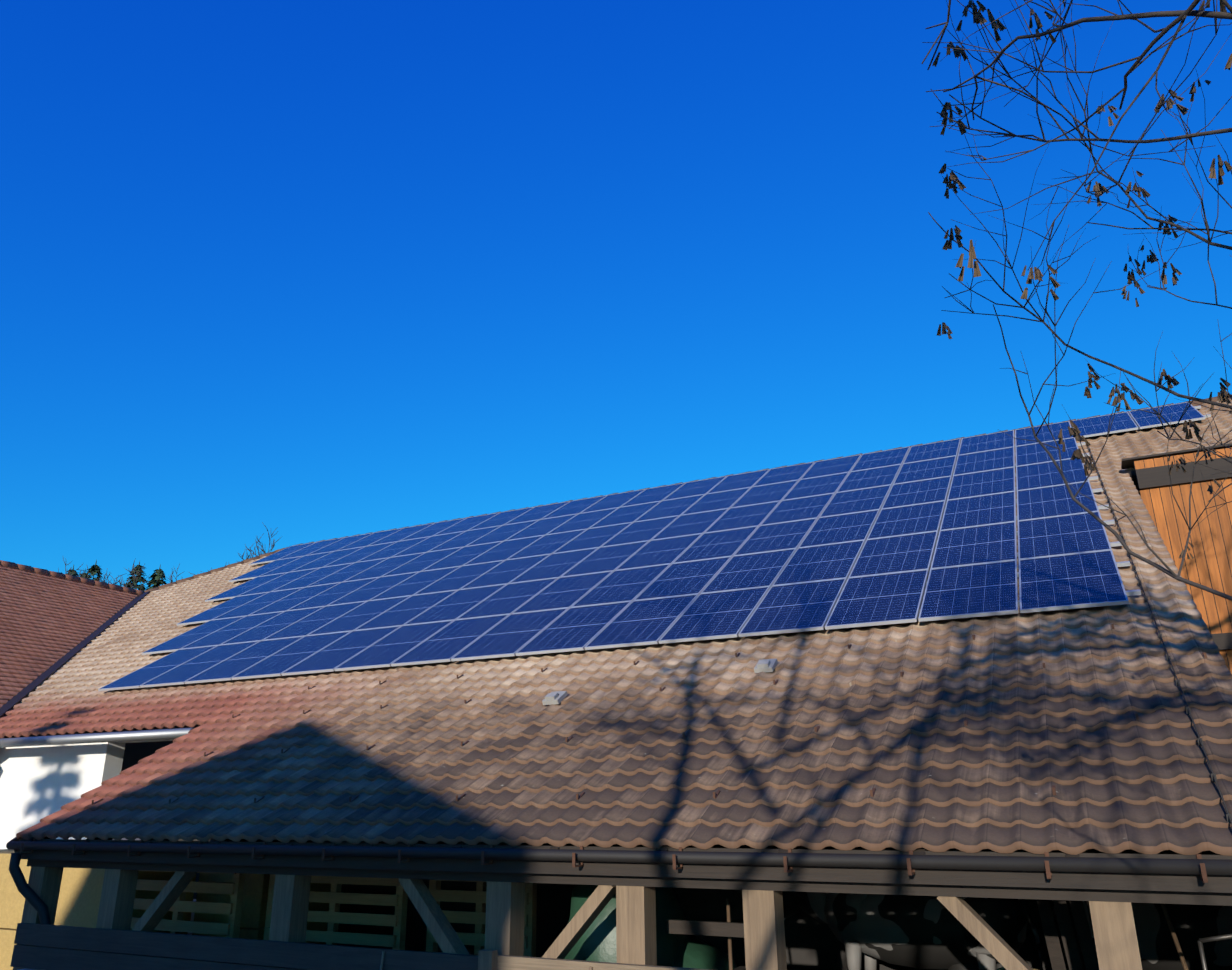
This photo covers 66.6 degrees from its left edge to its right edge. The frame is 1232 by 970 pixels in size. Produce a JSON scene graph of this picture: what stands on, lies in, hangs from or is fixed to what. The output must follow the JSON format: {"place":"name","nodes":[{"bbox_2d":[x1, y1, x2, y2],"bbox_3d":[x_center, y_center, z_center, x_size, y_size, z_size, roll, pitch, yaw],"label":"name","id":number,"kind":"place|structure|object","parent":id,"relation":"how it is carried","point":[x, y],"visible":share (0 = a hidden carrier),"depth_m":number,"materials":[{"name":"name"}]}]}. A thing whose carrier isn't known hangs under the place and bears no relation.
{"place":"outdoors","nodes":[
{"label":"outdoors","id":0,"kind":"place"},
{"bbox_2d":[0,565,137,707],"bbox_3d":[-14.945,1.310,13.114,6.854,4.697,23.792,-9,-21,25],"label":"building roof tiles","id":1,"kind":"object","parent":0,"point":[46,622],"visible":0.83,"depth_m":20.71,"materials":[{"name":"red tile"}]},
{"bbox_2d":[0,560,144,594],"bbox_3d":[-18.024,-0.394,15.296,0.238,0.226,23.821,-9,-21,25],"label":"ridge tiles","id":2,"kind":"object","parent":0,"point":[62,576],"depth_m":23.49,"materials":[{"name":"brown tile"}]},
{"bbox_2d":[0,724,199,770],"bbox_3d":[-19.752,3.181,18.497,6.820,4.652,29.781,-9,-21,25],"label":"building roof","id":3,"kind":"structure","parent":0,"point":[134,753],"depth_m":30.52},
{"bbox_2d":[380,949,591,969],"bbox_3d":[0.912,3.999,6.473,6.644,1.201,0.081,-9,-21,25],"label":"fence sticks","id":4,"kind":"object","parent":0,"point":[487,959],"visible":0.95,"depth_m":7.51,"materials":[{"name":"brown wood"}]},
{"bbox_2d":[10,923,477,969],"bbox_3d":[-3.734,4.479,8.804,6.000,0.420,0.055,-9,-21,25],"label":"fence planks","id":5,"kind":"object","parent":4,"relation":"attached to","point":[47,947],"visible":0.88,"depth_m":8.96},
{"bbox_2d":[497,955,709,969],"bbox_3d":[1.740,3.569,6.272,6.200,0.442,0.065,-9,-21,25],"label":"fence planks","id":6,"kind":"object","parent":4,"relation":"attached to","point":[507,962],"depth_m":7.30,"materials":[{"name":"brown wood"}]},
{"bbox_2d":[13,867,1141,969],"bbox_3d":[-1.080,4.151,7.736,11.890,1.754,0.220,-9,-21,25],"label":"timber support frame","id":7,"kind":"object","parent":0,"point":[1115,936],"visible":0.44,"depth_m":7.47,"materials":[{"name":"brown wood"}]},
{"bbox_2d":[0,399,1231,855],"bbox_3d":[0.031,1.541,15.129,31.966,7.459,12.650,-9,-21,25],"label":"barn roof tiles","id":8,"kind":"object","parent":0,"point":[752,747],"visible":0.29,"depth_m":8.99,"materials":[{"name":"brown tile"}]},
{"bbox_2d":[0,591,149,716],"bbox_3d":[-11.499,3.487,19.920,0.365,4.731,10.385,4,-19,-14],"label":"valley flashing","id":9,"kind":"object","parent":8,"relation":"attached to","point":[29,688],"visible":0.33,"depth_m":19.07,"materials":[{"name":"brown metal"}]},
{"bbox_2d":[20,624,1207,882],"bbox_3d":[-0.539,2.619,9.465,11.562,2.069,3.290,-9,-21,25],"label":"gutter brackets","id":10,"kind":"object","parent":8,"relation":"on","point":[1048,872],"visible":0.92,"depth_m":8.05,"materials":[{"name":"black metal"}]},
{"bbox_2d":[144,394,1231,592],"bbox_3d":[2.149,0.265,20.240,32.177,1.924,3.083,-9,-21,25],"label":"barn ridge tiles","id":11,"kind":"object","parent":8,"relation":"on","point":[1214,399],"visible":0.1,"depth_m":24.89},
{"bbox_2d":[0,0,1231,589],"label":"sky","id":12,"kind":"structure","parent":0,"point":[310,270],"materials":[{"name":"blue"}]},
{"bbox_2d":[10,443,1231,852],"bbox_3d":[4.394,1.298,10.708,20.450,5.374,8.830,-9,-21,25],"label":"dark barn trim","id":13,"kind":"structure","parent":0,"point":[1152,477],"depth_m":13.69,"materials":[{"name":"brown wood"}]},
{"bbox_2d":[178,838,1219,969],"bbox_3d":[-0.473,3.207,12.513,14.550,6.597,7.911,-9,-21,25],"label":"barn interior","id":14,"kind":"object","parent":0,"point":[811,943],"depth_m":10.91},
{"bbox_2d":[782,891,1042,969],"bbox_3d":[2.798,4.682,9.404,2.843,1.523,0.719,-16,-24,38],"label":"wall","id":15,"kind":"structure","parent":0,"point":[923,932],"depth_m":9.06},
{"bbox_2d":[1133,448,1231,673],"bbox_3d":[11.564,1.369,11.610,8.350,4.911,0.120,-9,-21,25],"label":"barn wood cladding","id":16,"kind":"structure","parent":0,"point":[1209,564],"depth_m":13.41,"materials":[{"name":"brown wood"}]},
{"label":"ground","id":17,"kind":"structure","parent":0,"visible":0},
{"bbox_2d":[0,739,195,934],"bbox_3d":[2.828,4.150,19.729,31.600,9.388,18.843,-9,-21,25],"label":"wall","id":18,"kind":"structure","parent":17,"relation":"on","point":[37,783],"depth_m":14.52,"materials":[{"name":"white paint"}]},
{"bbox_2d":[0,728,193,747],"bbox_3d":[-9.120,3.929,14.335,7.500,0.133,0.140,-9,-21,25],"label":"gutter","id":19,"kind":"object","parent":18,"relation":"attached to","point":[159,734],"visible":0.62,"depth_m":13.53,"materials":[{"name":"silver metal"}]},
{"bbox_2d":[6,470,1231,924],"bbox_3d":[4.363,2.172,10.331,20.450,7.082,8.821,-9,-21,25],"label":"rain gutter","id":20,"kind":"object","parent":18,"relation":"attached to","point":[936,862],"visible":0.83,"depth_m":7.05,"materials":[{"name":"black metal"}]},
{"bbox_2d":[98,402,1210,690],"bbox_3d":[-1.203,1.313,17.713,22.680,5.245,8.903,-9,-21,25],"label":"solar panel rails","id":21,"kind":"object","parent":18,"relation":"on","point":[924,588],"visible":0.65,"depth_m":14.61,"materials":[{"name":"silver metal"}]},
{"bbox_2d":[100,402,1202,688],"bbox_3d":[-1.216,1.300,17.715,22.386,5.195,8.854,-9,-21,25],"label":"solar panels","id":22,"kind":"object","parent":21,"relation":"on","point":[1060,580],"visible":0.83,"depth_m":15.11,"materials":[{"name":"blue glass"}]},
{"bbox_2d":[542,658,777,704],"bbox_3d":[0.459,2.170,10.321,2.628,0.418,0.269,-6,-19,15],"label":"roof vents","id":23,"kind":"object","parent":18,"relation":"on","point":[766,665],"visible":1,"depth_m":10.16,"materials":[{"name":"grey metal"}]},
{"bbox_2d":[1085,438,1231,824],"bbox_3d":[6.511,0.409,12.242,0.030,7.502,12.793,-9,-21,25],"label":"roof conductor","id":24,"kind":"object","parent":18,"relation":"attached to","point":[1213,774],"visible":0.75,"depth_m":7.67,"materials":[{"name":"black"}]},
{"bbox_2d":[0,849,329,969],"bbox_3d":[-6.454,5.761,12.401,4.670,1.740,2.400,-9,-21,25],"label":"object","id":25,"kind":"object","parent":17,"relation":"on","point":[78,904],"visible":0.31,"depth_m":11.59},
{"bbox_2d":[17,836,1231,905],"bbox_3d":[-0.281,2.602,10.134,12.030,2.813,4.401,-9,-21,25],"label":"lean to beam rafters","id":26,"kind":"object","parent":17,"relation":"on","point":[1193,889],"visible":0.31,"depth_m":7.00,"materials":[{"name":"brown wood"}]},
{"bbox_2d":[564,844,736,969],"bbox_3d":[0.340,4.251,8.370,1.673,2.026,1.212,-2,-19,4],"label":"tarp-covered stack","id":27,"kind":"object","parent":17,"relation":"on","point":[596,941],"visible":0.46,"depth_m":8.04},
{"bbox_2d":[921,0,1231,600],"bbox_3d":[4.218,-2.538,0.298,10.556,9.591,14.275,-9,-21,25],"label":"tree branches","id":28,"kind":"object","parent":17,"relation":"on","point":[1181,15],"visible":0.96,"depth_m":3.11,"materials":[{"name":"brown plant"}]},
{"bbox_2d":[932,0,1231,558],"bbox_3d":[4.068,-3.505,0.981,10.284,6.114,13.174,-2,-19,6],"label":"ash tree seed keys","id":29,"kind":"object","parent":28,"relation":"attached to","point":[1222,397],"visible":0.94,"depth_m":3.63,"materials":[{"name":"brown plant"}]},
{"bbox_3d":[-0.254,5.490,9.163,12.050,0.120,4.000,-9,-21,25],"label":"stall floor","id":30,"kind":"structure","parent":17,"relation":"on","visible":0},
{"bbox_2d":[130,870,536,956],"bbox_3d":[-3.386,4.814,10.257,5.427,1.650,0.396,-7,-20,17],"label":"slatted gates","id":31,"kind":"object","parent":30,"relation":"on","point":[333,917],"visible":0.42,"depth_m":10.05,"materials":[{"name":"brown wood"}]},
{"bbox_2d":[666,899,1098,969],"bbox_3d":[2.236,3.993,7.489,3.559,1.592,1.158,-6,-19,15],"label":"crate planks","id":32,"kind":"object","parent":30,"relation":"on","point":[733,929],"visible":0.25,"depth_m":7.54,"materials":[{"name":"brown wood"}]},
{"bbox_2d":[726,899,1188,969],"bbox_3d":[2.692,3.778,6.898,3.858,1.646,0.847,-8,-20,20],"label":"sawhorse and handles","id":33,"kind":"object","parent":30,"relation":"on","point":[1173,934],"visible":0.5,"depth_m":6.91,"materials":[{"name":"brown wood"}]},
{"bbox_2d":[1197,934,1231,969],"bbox_3d":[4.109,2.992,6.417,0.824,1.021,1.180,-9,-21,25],"label":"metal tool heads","id":34,"kind":"object","parent":33,"relation":"on","point":[1201,941],"visible":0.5,"depth_m":5.97,"materials":[{"name":"grey metal"}]},
{"bbox_2d":[1052,900,1231,969],"bbox_3d":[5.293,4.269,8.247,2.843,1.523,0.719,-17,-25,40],"label":"holstein cow","id":35,"kind":"object","parent":30,"relation":"on","point":[1192,924],"visible":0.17,"depth_m":8.23},
{"bbox_3d":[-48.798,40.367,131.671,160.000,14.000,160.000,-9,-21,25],"label":"hill terrain","id":36,"kind":"structure","parent":0,"visible":0},
{"bbox_2d":[66,565,77,575],"bbox_3d":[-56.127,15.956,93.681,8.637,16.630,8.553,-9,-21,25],"label":"spruce","id":37,"kind":"object","parent":36,"relation":"on","point":[73,574],"visible":0.08,"depth_m":96.37,"materials":[{"name":"green plant"}]},
{"bbox_2d":[58,558,126,585],"bbox_3d":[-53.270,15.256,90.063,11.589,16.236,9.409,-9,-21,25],"label":"bare tree","id":38,"kind":"object","parent":36,"relation":"on","point":[80,573],"visible":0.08,"depth_m":91.24,"materials":[{"name":"brown plant"}]},
{"bbox_2d":[84,560,102,581],"bbox_3d":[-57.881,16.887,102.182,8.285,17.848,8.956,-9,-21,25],"label":"spruce","id":39,"kind":"object","parent":36,"relation":"on","point":[95,569],"depth_m":104.20,"materials":[{"name":"green plant"}]},
{"bbox_2d":[123,561,146,590],"bbox_3d":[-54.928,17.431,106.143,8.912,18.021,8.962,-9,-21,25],"label":"spruce","id":40,"kind":"object","parent":36,"relation":"on","point":[139,579],"depth_m":107.82,"materials":[{"name":"green plant"}]},
{"bbox_2d":[117,560,182,589],"bbox_3d":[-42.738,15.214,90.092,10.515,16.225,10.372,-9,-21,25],"label":"bare tree","id":41,"kind":"object","parent":36,"relation":"on","point":[135,576],"visible":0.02,"depth_m":90.08,"materials":[{"name":"green plant"}]},
{"bbox_2d":[145,564,166,589],"bbox_3d":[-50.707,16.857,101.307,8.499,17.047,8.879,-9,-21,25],"label":"spruce","id":42,"kind":"object","parent":36,"relation":"on","point":[159,573],"depth_m":103.34,"materials":[{"name":"green plant"}]},
{"bbox_2d":[203,522,278,572],"bbox_3d":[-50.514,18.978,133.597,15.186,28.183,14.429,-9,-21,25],"label":"bare tree","id":43,"kind":"object","parent":36,"relation":"on","point":[261,548],"visible":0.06,"depth_m":137.43,"materials":[{"name":"brown plant"}]}
]}

